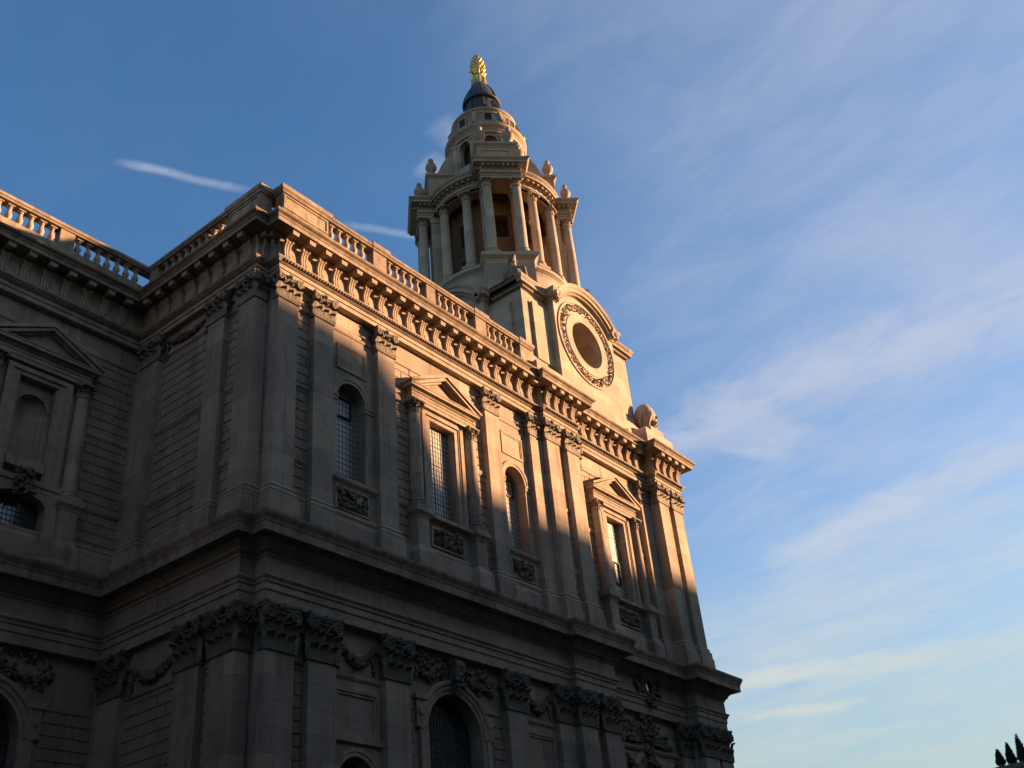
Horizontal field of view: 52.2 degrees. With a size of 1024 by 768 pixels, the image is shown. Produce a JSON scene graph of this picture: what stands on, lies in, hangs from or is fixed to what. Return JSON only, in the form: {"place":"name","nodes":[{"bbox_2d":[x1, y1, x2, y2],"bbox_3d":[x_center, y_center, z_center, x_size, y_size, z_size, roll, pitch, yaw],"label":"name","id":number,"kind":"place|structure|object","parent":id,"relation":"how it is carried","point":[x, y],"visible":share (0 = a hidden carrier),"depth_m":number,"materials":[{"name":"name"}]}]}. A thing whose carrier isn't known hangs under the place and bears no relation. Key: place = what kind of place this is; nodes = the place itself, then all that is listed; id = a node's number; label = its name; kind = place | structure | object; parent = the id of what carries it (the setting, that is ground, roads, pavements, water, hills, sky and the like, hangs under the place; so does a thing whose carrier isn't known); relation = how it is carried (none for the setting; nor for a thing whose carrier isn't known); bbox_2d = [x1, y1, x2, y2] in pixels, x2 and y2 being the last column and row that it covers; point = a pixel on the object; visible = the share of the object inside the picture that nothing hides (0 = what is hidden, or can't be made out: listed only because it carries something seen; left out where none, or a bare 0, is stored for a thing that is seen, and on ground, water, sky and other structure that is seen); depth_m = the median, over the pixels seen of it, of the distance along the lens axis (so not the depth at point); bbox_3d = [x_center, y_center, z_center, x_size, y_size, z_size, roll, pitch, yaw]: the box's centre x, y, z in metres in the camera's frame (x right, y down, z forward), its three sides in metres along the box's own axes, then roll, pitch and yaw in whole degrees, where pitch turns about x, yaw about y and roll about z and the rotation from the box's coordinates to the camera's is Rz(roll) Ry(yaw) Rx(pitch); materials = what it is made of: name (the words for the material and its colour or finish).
{"place":"outdoors","nodes":[
{"label":"outdoors","id":0,"kind":"place"},
{"bbox_2d":[0,55,742,767],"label":"cathedral","id":1,"kind":"structure","parent":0,"point":[288,481],"depth_m":40.63,"materials":[{"name":"stone"}]},
{"bbox_2d":[0,646,55,767],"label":"window","id":2,"kind":"structure","parent":1,"relation":"in","point":[26,716],"depth_m":33.90,"materials":[{"name":"beige stone"}]},
{"bbox_2d":[0,323,105,568],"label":"window","id":3,"kind":"structure","parent":1,"relation":"in","point":[42,368],"depth_m":38.54,"materials":[{"name":"stone"}]},
{"bbox_2d":[332,377,377,527],"bbox_3d":[-6.212,2.424,39.766,0.754,6.080,2.470,-27,-38,30],"label":"window","id":4,"kind":"structure","parent":1,"relation":"in","point":[345,478],"depth_m":39.99,"materials":[{"name":"beige stone"}]},
{"bbox_2d":[336,748,377,767],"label":"window","id":5,"kind":"structure","parent":1,"relation":"in","point":[341,762],"depth_m":33.84,"materials":[{"name":"beige stone"}]},
{"bbox_2d":[401,374,495,590],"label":"window","id":6,"kind":"structure","parent":1,"relation":"in","point":[447,532],"depth_m":43.32,"materials":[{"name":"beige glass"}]},
{"bbox_2d":[412,648,494,767],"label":"window","id":7,"kind":"structure","parent":1,"relation":"in","point":[444,740],"depth_m":38.59,"materials":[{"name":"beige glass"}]},
{"bbox_2d":[502,460,542,591],"bbox_3d":[0.183,6.225,46.831,0.758,6.080,2.390,-27,-38,30],"label":"window","id":8,"kind":"structure","parent":1,"relation":"in","point":[516,552],"depth_m":47.04,"materials":[{"name":"beige stone"}]},
{"bbox_2d":[584,475,665,656],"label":"window","id":9,"kind":"structure","parent":1,"relation":"in","point":[628,609],"depth_m":53.07,"materials":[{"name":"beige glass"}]},
{"bbox_2d":[634,751,665,767],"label":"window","id":10,"kind":"structure","parent":1,"relation":"in","point":[639,757],"depth_m":47.61,"materials":[{"name":"beige stone"}]},
{"bbox_2d":[0,0,1023,767],"label":"sky","id":11,"kind":"structure","parent":0,"point":[800,223],"materials":[{"name":"blue"}]},
{"bbox_2d":[995,761,1023,767],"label":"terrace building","id":12,"kind":"structure","parent":0,"point":[1018,765],"depth_m":86.13,"materials":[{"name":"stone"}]},
{"bbox_2d":[995,749,1005,765],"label":"conifer","id":13,"kind":"object","parent":12,"relation":"on","point":[1000,760],"visible":0.99,"depth_m":87.89,"materials":[{"name":"green plant"}]},
{"bbox_2d":[1005,742,1017,763],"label":"conifer","id":14,"kind":"object","parent":12,"relation":"on","point":[1010,756],"visible":1,"depth_m":87.70,"materials":[{"name":"green plant"}]},
{"bbox_2d":[1014,734,1023,761],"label":"conifer","id":15,"kind":"object","parent":12,"relation":"on","point":[1020,752],"visible":1,"depth_m":87.58,"materials":[{"name":"green plant"}]}
]}

